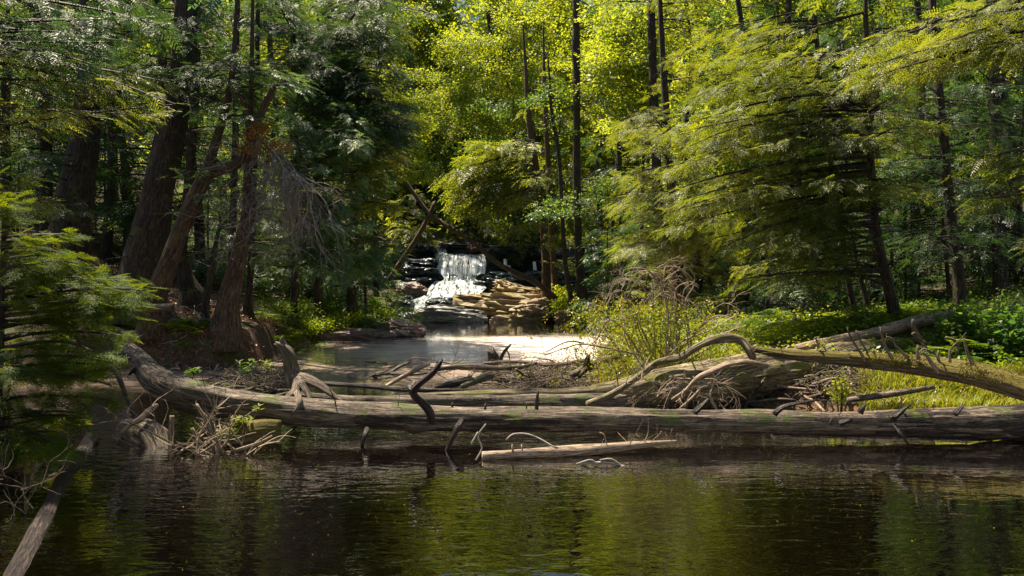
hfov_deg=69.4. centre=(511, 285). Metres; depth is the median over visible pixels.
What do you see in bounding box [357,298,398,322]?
bush
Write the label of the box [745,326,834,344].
fern
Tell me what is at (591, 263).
hemlock sapling
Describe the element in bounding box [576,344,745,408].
brush pile
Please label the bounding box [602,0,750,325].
hemlock tree
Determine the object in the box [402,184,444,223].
hemlock sapling
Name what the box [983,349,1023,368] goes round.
fern
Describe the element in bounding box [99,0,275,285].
hemlock tree
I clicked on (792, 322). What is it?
leafy ground cover
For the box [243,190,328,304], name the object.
hemlock sapling
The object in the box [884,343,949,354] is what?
fern
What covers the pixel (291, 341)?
fern
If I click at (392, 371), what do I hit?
fallen log
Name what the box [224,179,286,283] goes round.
hemlock sapling
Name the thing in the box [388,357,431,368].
driftwood stick
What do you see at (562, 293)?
bush
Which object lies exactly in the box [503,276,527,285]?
rock
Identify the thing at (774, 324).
fern
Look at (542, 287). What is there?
dead tree
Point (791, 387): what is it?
driftwood stick
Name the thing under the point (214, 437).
twig heap
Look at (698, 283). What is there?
hemlock tree
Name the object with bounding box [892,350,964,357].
fern
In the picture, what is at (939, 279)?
hemlock sapling
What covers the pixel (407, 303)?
rock
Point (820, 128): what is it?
hemlock tree
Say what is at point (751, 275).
hemlock sapling
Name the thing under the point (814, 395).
driftwood stick
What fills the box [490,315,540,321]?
rock
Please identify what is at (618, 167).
hemlock tree
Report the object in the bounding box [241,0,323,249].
maple tree
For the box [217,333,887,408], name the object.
twig litter
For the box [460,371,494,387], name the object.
fallen log
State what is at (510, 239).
hemlock tree
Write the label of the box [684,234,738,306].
hemlock sapling
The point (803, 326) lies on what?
fern
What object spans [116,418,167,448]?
tree stump
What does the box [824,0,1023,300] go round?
hemlock tree
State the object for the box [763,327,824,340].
fern
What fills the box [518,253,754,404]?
dry shrub
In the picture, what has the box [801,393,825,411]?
driftwood stick
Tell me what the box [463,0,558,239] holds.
maple tree
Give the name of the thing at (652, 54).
hemlock tree
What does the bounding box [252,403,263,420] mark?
seedling
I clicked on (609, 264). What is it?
hemlock sapling
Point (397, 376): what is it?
driftwood stick
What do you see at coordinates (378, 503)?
water
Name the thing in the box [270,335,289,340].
fern
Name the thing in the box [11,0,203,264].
hemlock tree
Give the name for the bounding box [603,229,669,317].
hemlock sapling
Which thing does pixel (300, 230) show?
hemlock sapling
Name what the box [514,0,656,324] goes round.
maple tree
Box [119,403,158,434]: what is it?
fallen log
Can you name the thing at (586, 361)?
stump
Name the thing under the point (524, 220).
slope undergrowth
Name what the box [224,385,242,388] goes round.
driftwood stick
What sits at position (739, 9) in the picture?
hemlock tree
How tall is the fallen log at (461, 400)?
0.213 m
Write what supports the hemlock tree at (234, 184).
on the ground at (260, 333)
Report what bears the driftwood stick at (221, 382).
on the water at (378, 503)
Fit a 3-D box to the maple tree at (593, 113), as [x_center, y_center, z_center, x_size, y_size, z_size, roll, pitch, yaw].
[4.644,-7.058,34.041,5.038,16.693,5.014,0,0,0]
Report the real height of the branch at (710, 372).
0.590 m
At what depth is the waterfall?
37.84 m
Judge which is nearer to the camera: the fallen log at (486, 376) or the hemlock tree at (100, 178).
the fallen log at (486, 376)
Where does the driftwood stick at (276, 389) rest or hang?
on the water at (378, 503)
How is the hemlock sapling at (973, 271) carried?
on the ground at (260, 333)
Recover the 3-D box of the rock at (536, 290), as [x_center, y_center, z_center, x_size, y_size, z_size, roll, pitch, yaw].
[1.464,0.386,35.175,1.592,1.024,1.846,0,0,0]
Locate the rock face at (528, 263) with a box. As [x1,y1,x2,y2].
[335,247,631,301]
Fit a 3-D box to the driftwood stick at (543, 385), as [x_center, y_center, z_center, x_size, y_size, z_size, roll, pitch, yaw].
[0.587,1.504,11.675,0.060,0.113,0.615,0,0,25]
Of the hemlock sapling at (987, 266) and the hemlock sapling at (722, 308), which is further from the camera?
the hemlock sapling at (722, 308)
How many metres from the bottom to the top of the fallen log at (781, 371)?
1.115 m
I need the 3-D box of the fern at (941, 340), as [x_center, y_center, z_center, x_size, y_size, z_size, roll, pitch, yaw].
[7.058,1.026,11.710,1.518,0.296,1.343,14,14,21]
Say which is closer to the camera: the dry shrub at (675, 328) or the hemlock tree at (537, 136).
the dry shrub at (675, 328)
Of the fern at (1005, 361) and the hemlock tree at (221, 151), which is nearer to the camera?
the fern at (1005, 361)
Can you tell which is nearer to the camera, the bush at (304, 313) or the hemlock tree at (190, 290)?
the hemlock tree at (190, 290)
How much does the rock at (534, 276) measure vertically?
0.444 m
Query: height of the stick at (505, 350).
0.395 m
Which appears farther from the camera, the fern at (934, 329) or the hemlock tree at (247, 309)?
the hemlock tree at (247, 309)
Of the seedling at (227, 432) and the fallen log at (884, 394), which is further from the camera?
the fallen log at (884, 394)
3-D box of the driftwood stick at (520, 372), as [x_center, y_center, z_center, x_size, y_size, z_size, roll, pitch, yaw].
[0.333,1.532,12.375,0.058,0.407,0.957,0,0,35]
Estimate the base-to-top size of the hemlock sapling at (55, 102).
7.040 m
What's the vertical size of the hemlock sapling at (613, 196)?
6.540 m
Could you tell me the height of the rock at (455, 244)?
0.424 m
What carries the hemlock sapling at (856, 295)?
on the ground at (260, 333)
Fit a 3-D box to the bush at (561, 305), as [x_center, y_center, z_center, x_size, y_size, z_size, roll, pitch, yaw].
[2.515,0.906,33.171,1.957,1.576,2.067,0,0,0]
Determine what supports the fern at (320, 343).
on the ground at (260, 333)
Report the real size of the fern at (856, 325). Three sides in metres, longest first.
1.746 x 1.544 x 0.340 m
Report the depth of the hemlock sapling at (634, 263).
22.23 m
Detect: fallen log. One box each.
[3,431,98,575]
[30,303,174,311]
[92,320,137,423]
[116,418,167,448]
[117,343,1023,450]
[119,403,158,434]
[223,419,281,444]
[300,392,628,406]
[322,381,502,392]
[362,361,430,379]
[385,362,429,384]
[418,318,995,407]
[431,362,536,370]
[432,375,473,387]
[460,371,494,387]
[482,418,677,459]
[484,359,583,366]
[569,351,641,377]
[586,333,769,406]
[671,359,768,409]
[751,319,1023,400]
[793,308,953,349]
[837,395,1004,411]
[846,376,943,402]
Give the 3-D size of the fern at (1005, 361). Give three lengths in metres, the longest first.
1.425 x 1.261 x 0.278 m
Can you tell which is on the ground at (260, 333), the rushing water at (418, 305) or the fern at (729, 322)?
the fern at (729, 322)
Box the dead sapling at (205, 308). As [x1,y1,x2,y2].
[184,209,260,322]
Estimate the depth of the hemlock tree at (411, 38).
44.89 m
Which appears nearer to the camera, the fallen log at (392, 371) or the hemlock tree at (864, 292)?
the fallen log at (392, 371)
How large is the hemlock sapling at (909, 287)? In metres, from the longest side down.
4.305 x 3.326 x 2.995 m
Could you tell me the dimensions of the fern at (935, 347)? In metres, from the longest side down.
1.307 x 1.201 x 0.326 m
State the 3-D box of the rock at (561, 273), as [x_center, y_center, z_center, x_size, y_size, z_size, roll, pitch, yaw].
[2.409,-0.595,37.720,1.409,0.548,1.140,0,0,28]
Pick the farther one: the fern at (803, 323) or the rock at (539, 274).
the rock at (539, 274)
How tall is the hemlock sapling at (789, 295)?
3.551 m
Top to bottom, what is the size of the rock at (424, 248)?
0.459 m
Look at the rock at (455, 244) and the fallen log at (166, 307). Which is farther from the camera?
the rock at (455, 244)
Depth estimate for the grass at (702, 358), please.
11.73 m
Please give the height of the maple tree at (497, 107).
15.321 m
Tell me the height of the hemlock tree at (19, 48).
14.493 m
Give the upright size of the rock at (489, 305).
1.542 m
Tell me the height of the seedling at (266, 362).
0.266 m
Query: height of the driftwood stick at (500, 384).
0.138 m
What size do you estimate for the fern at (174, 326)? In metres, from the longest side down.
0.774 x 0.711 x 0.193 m
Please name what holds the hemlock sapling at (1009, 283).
on the ground at (260, 333)
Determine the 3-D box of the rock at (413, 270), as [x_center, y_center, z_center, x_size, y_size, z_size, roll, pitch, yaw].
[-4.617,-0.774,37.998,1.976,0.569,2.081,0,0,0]
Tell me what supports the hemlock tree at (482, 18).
on the ground at (260, 333)
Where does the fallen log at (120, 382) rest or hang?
on the tree stump at (135, 435)
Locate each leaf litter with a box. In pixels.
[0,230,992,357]
[66,244,305,368]
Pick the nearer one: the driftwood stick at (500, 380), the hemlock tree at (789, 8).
the driftwood stick at (500, 380)
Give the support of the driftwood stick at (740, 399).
on the water at (378, 503)
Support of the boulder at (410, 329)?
in the water at (378, 503)
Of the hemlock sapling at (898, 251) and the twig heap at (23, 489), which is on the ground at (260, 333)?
the hemlock sapling at (898, 251)
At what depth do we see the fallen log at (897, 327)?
12.05 m
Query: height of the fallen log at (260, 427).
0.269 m
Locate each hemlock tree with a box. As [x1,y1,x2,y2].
[0,0,112,252]
[0,0,135,227]
[0,0,150,253]
[0,0,197,230]
[1,0,126,158]
[2,0,168,286]
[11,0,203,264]
[31,0,264,229]
[57,0,182,244]
[72,0,280,324]
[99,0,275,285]
[133,0,254,313]
[145,0,277,253]
[191,0,315,288]
[194,0,273,277]
[208,0,306,317]
[225,0,445,321]
[276,2,385,263]
[330,19,420,198]
[384,186,450,258]
[420,12,585,321]
[453,0,517,163]
[484,186,555,265]
[501,6,568,229]
[513,24,572,294]
[546,9,640,266]
[572,0,683,307]
[579,0,721,318]
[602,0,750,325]
[611,0,704,215]
[639,0,752,308]
[647,0,958,320]
[657,1,882,315]
[669,0,822,310]
[718,0,909,310]
[774,0,911,288]
[789,0,970,308]
[811,43,908,309]
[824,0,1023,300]
[828,0,1023,272]
[829,0,1022,307]
[869,0,1023,301]
[879,0,988,264]
[883,0,1023,275]
[897,0,1023,283]
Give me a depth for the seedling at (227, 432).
7.36 m
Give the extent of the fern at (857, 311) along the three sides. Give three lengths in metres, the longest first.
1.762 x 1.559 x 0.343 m
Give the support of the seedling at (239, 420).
on the fallen log at (260, 427)
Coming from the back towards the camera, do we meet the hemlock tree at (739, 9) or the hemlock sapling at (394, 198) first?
the hemlock sapling at (394, 198)
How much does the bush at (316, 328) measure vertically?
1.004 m
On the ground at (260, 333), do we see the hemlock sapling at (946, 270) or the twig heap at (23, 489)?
the hemlock sapling at (946, 270)
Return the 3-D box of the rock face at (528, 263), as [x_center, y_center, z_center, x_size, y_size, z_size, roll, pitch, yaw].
[-1.500,-0.175,41.420,16.000,4.150,6.838,0,0,0]
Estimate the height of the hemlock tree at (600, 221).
14.711 m
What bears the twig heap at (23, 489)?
in the water at (378, 503)
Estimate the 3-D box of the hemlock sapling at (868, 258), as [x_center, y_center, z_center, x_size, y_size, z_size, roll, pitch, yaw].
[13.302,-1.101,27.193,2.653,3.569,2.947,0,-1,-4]
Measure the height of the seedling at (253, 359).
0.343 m
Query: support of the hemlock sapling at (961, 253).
on the ground at (260, 333)
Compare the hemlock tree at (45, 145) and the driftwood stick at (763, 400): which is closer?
the driftwood stick at (763, 400)
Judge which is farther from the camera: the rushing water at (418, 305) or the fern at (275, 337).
the rushing water at (418, 305)
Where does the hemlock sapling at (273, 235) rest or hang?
on the ground at (260, 333)
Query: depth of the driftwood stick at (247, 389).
10.77 m
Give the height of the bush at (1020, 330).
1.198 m
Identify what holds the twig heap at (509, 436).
in the water at (378, 503)
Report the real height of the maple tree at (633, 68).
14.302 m
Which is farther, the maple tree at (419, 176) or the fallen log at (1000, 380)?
the maple tree at (419, 176)
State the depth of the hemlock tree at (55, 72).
29.70 m
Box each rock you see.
[313,328,396,340]
[389,299,414,312]
[396,282,427,302]
[401,244,437,252]
[401,295,413,299]
[403,265,439,275]
[406,258,437,266]
[406,276,440,286]
[425,299,451,305]
[438,242,488,248]
[452,291,556,320]
[466,245,477,252]
[473,281,494,289]
[482,271,512,280]
[483,244,538,255]
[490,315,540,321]
[491,279,534,293]
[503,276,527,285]
[508,275,529,283]
[509,297,552,321]
[524,271,541,279]
[524,273,541,281]
[526,284,558,299]
[535,271,563,280]
[550,269,573,279]
[553,309,574,322]
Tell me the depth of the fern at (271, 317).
18.09 m
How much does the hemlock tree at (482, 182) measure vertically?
14.741 m
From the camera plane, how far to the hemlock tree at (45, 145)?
20.81 m
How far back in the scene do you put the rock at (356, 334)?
21.68 m
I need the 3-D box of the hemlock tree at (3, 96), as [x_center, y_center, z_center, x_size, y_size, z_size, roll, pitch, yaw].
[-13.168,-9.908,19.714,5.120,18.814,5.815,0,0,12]
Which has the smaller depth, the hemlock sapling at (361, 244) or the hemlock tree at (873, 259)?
the hemlock tree at (873, 259)
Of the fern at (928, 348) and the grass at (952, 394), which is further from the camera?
the fern at (928, 348)
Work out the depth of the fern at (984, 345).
11.20 m
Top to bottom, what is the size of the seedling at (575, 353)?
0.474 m
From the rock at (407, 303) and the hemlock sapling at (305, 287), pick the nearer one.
the hemlock sapling at (305, 287)
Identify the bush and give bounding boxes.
[263,298,321,324]
[303,311,350,340]
[321,304,383,328]
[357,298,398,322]
[549,292,588,315]
[551,280,573,309]
[916,283,1023,357]
[959,297,1023,362]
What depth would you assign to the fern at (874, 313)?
13.96 m
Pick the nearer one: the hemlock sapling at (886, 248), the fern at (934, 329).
the fern at (934, 329)
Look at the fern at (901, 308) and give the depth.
15.10 m
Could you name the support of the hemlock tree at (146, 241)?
on the ground at (260, 333)
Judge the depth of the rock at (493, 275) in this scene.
37.29 m
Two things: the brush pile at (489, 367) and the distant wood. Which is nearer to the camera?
the brush pile at (489, 367)
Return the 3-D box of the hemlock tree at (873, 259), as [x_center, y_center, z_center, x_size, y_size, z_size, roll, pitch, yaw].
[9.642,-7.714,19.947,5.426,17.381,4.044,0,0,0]
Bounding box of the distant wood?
[0,0,1023,214]
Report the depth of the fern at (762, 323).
14.91 m
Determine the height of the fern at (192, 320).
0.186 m
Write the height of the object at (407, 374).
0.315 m
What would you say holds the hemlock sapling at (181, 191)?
on the ground at (260, 333)
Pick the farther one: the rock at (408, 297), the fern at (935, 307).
the rock at (408, 297)
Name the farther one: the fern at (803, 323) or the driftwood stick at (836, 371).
the fern at (803, 323)
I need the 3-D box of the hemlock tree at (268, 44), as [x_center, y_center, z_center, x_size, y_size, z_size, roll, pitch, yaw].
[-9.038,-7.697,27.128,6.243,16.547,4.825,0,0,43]
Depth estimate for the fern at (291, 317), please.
19.31 m
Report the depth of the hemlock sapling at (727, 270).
26.00 m
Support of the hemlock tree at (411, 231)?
on the ground at (260, 333)
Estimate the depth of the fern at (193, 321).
14.40 m
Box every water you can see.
[0,319,1023,575]
[398,294,452,321]
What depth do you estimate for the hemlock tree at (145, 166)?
27.54 m
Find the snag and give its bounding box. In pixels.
[274,336,343,415]
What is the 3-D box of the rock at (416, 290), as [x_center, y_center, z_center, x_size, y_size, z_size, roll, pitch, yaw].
[-4.909,0.309,36.724,1.695,1.060,1.572,0,0,0]
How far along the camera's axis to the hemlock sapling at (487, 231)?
43.09 m
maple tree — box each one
[0,1,35,165]
[67,0,168,218]
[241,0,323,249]
[348,0,447,310]
[390,111,456,226]
[393,40,458,207]
[419,21,505,231]
[446,50,533,229]
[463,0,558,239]
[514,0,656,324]
[515,54,580,325]
[559,0,649,307]
[574,0,701,328]
[645,0,776,286]
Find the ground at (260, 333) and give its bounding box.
[0,1,1023,474]
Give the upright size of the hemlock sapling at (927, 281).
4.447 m
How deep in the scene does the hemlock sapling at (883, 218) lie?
18.95 m
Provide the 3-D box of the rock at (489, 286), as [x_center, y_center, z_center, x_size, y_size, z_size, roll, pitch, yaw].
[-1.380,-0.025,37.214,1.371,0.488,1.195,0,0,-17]
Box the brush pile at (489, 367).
[410,340,588,385]
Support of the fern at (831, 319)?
on the ground at (260, 333)
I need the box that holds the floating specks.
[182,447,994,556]
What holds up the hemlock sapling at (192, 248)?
on the ground at (260, 333)
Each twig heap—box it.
[0,433,74,521]
[76,374,295,455]
[471,424,623,465]
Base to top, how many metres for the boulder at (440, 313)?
1.153 m
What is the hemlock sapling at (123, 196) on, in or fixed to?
on the ground at (260, 333)
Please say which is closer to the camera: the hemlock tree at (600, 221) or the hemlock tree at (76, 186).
the hemlock tree at (76, 186)
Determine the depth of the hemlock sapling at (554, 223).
44.40 m
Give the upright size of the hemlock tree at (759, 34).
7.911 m
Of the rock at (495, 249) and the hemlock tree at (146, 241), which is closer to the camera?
the hemlock tree at (146, 241)
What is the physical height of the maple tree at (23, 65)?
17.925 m
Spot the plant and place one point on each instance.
(846, 392)
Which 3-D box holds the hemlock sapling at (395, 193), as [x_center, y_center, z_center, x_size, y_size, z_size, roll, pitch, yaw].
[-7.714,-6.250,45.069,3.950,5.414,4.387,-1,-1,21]
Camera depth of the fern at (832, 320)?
14.11 m
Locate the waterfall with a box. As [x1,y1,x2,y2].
[427,248,485,297]
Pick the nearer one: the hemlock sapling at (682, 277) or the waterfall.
the hemlock sapling at (682, 277)
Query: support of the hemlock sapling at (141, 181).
on the ground at (260, 333)
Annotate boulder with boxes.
[374,318,426,336]
[403,304,487,322]
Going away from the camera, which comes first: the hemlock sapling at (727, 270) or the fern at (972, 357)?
the fern at (972, 357)
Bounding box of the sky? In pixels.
[209,0,927,96]
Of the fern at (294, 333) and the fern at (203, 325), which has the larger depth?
the fern at (294, 333)
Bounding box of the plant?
[823,366,855,411]
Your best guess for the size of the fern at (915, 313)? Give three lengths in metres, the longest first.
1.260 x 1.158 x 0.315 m
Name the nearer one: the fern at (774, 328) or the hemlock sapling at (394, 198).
the fern at (774, 328)
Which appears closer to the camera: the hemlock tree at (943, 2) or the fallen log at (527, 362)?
the fallen log at (527, 362)
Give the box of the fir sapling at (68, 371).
[0,165,166,473]
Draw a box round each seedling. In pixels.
[185,366,200,379]
[216,427,236,442]
[231,415,252,427]
[236,358,256,380]
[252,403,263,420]
[261,359,273,376]
[563,339,583,367]
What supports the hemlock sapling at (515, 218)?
on the ground at (260, 333)
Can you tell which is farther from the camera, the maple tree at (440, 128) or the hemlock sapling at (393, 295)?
the maple tree at (440, 128)
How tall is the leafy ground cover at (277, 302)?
1.790 m
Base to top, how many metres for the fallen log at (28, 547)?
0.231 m
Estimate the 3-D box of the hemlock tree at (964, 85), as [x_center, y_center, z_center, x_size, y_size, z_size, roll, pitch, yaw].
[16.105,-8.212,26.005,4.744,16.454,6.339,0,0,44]
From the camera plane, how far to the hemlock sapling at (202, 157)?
24.85 m
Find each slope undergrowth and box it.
[0,68,1023,321]
[0,81,1023,246]
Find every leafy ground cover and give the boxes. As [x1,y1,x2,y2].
[253,284,345,346]
[589,303,885,376]
[680,269,1023,374]
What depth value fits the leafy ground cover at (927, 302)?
13.95 m
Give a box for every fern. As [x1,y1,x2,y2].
[156,319,191,328]
[165,324,208,333]
[168,319,196,324]
[172,342,199,349]
[175,318,210,327]
[175,330,207,339]
[176,316,211,326]
[191,323,209,331]
[241,310,287,320]
[260,313,289,322]
[263,312,298,324]
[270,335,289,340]
[275,324,295,329]
[277,334,297,344]
[283,313,305,322]
[284,329,309,338]
[295,348,315,351]
[306,342,330,345]
[698,321,757,330]
[712,320,766,329]
[725,322,795,334]
[733,319,768,328]
[738,333,800,347]
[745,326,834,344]
[748,327,818,333]
[751,327,812,344]
[753,309,792,321]
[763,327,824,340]
[766,322,807,328]
[792,323,873,335]
[800,325,838,337]
[800,326,893,337]
[804,316,856,328]
[811,316,874,328]
[813,322,895,336]
[823,304,879,326]
[829,321,907,337]
[834,314,895,328]
[842,314,924,331]
[854,311,890,318]
[871,304,937,312]
[873,308,925,317]
[876,337,989,356]
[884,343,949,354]
[891,310,930,319]
[892,347,952,353]
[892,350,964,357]
[893,345,920,354]
[900,304,938,312]
[908,332,994,357]
[909,346,975,359]
[920,326,942,334]
[939,339,1023,365]
[940,334,1013,351]
[940,341,1001,356]
[940,352,1014,365]
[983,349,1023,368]
[983,357,1023,367]
[993,301,1020,310]
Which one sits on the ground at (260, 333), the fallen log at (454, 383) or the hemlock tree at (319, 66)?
the hemlock tree at (319, 66)
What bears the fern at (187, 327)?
on the ground at (260, 333)
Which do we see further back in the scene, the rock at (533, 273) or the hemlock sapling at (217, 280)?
the rock at (533, 273)
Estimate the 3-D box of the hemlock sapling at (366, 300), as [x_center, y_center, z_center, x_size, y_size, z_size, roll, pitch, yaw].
[-4.788,-1.093,24.956,3.943,6.662,4.798,-1,-1,-7]
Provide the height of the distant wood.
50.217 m
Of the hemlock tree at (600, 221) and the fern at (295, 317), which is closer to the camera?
the fern at (295, 317)
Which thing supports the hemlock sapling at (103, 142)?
on the ground at (260, 333)
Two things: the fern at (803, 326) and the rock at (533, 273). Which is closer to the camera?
the fern at (803, 326)
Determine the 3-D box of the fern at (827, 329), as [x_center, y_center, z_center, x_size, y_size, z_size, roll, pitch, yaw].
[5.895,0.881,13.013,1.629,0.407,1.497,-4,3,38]
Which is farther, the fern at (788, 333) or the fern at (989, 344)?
the fern at (788, 333)
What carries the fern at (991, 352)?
on the ground at (260, 333)
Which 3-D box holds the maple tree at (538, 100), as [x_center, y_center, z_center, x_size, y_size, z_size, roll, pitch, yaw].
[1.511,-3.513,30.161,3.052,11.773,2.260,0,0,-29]
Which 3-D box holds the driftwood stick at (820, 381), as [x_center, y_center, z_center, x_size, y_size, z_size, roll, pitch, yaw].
[4.433,1.265,9.839,0.897,0.109,0.041,0,0,-1]
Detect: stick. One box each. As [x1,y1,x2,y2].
[212,377,243,385]
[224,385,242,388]
[241,383,267,390]
[250,387,269,392]
[263,386,302,391]
[382,376,438,383]
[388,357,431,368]
[480,373,515,383]
[482,381,509,387]
[499,344,511,363]
[515,368,524,375]
[541,378,556,386]
[727,393,768,402]
[738,398,795,405]
[777,384,823,394]
[801,388,849,393]
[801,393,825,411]
[808,392,824,397]
[812,377,879,384]
[818,370,858,373]
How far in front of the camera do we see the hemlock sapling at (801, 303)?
18.37 m
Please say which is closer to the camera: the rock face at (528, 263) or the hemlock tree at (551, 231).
the hemlock tree at (551, 231)
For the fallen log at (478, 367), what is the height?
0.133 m
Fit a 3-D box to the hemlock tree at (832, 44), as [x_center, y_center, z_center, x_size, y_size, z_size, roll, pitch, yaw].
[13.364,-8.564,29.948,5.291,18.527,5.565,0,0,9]
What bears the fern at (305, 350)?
on the ground at (260, 333)
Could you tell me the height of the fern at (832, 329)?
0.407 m
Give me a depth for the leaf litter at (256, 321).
15.90 m
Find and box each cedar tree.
[131,0,355,340]
[154,0,305,351]
[240,0,384,335]
[298,1,424,326]
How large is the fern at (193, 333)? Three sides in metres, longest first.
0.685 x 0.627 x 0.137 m
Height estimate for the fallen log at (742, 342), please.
0.763 m
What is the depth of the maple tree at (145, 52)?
38.21 m
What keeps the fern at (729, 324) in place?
on the ground at (260, 333)
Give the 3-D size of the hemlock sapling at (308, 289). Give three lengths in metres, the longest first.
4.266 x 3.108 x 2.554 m
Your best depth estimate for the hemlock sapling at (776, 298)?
20.46 m
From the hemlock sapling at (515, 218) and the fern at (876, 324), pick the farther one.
the hemlock sapling at (515, 218)
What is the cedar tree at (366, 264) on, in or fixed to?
on the ground at (260, 333)
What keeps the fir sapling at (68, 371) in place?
on the ground at (260, 333)
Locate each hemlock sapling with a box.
[0,37,103,225]
[0,93,53,244]
[22,114,122,241]
[92,89,141,251]
[94,133,171,256]
[110,135,227,286]
[115,131,226,273]
[172,150,264,281]
[174,145,227,266]
[188,175,246,278]
[192,167,280,298]
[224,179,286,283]
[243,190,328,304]
[245,133,346,304]
[259,174,303,282]
[268,168,348,301]
[268,196,346,298]
[299,157,384,308]
[312,169,428,330]
[323,176,410,309]
[363,183,411,217]
[387,161,421,217]
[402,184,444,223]
[407,120,459,215]
[428,155,478,229]
[441,162,496,241]
[471,191,510,244]
[481,155,526,225]
[492,185,535,245]
[509,158,555,242]
[526,183,569,243]
[533,148,595,246]
[565,175,670,330]
[566,208,649,330]
[584,240,628,311]
[599,259,670,338]
[601,246,647,306]
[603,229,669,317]
[611,232,651,303]
[618,186,680,299]
[634,217,695,303]
[642,191,725,317]
[667,249,695,290]
[680,222,722,293]
[682,188,790,321]
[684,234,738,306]
[691,181,788,318]
[693,246,756,311]
[699,127,830,319]
[703,208,765,300]
[714,217,812,319]
[728,188,859,320]
[730,135,862,314]
[758,282,816,306]
[796,154,910,310]
[807,187,868,303]
[819,168,941,303]
[842,154,952,303]
[843,224,901,290]
[844,165,906,285]
[857,143,1020,309]
[863,190,960,300]
[886,114,969,273]
[921,161,990,286]
[937,80,1023,296]
[937,141,1022,289]
[937,170,1023,281]
[962,170,1023,298]
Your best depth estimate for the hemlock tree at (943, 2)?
32.17 m
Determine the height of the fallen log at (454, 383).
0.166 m
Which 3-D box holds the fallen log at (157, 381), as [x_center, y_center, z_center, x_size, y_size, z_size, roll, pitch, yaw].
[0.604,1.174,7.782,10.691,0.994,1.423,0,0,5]
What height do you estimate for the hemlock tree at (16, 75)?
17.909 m
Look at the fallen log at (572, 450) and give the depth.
6.94 m
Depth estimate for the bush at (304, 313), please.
19.87 m
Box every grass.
[595,326,766,382]
[851,359,1023,410]
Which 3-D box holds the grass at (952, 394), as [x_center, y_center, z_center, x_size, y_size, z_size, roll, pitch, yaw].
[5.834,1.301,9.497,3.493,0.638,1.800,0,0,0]
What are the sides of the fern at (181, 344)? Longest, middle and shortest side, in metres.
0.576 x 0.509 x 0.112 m
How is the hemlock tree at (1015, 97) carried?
on the ground at (260, 333)
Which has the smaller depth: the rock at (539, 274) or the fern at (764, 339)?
the fern at (764, 339)
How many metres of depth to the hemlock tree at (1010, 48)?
10.36 m
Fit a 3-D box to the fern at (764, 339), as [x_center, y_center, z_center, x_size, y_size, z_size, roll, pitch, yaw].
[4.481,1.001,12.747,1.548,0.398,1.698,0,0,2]
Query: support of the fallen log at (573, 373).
on the water at (378, 503)
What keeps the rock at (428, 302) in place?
in the rushing water at (418, 305)
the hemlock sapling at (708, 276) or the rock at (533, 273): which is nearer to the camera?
the hemlock sapling at (708, 276)
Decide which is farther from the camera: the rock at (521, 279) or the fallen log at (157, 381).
the rock at (521, 279)
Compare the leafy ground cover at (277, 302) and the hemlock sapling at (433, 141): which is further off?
the hemlock sapling at (433, 141)
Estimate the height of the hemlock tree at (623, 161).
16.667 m
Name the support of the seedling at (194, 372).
on the ground at (260, 333)
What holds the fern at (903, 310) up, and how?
on the ground at (260, 333)
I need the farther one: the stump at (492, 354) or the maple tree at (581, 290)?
the maple tree at (581, 290)
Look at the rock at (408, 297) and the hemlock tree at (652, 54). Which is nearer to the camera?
the hemlock tree at (652, 54)
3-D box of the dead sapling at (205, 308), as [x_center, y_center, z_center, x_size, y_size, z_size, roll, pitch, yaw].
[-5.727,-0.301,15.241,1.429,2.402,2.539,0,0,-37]
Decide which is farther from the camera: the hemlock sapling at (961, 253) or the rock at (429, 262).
the rock at (429, 262)
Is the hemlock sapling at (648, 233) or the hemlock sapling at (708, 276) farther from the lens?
the hemlock sapling at (648, 233)
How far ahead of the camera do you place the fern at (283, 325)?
18.29 m
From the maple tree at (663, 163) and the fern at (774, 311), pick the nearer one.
the fern at (774, 311)
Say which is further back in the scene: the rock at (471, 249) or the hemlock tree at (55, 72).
the rock at (471, 249)
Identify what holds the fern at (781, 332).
on the ground at (260, 333)
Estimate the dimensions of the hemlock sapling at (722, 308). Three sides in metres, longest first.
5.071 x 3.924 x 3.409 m
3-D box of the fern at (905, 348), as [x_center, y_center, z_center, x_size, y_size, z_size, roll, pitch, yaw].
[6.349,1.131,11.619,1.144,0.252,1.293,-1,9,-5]
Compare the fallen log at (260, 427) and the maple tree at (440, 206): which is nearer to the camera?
the fallen log at (260, 427)
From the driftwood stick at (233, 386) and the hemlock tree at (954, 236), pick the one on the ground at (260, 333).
the hemlock tree at (954, 236)
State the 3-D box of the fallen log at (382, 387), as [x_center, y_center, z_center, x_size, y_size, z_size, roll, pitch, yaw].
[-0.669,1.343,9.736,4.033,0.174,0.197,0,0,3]
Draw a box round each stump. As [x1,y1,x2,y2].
[486,346,498,364]
[578,354,598,377]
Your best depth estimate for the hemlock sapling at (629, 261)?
35.63 m
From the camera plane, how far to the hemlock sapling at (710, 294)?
23.32 m
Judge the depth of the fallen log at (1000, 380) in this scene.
8.64 m
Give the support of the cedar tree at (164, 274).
on the ground at (260, 333)
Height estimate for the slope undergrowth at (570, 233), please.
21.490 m
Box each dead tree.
[388,201,436,280]
[403,180,557,300]
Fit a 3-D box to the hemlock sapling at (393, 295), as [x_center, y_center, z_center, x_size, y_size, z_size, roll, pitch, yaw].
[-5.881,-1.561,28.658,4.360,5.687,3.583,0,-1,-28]
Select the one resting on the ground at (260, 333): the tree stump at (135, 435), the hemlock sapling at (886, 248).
the hemlock sapling at (886, 248)
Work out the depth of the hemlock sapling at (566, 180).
43.54 m
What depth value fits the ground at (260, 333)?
15.37 m
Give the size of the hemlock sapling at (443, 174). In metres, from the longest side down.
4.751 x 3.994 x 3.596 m

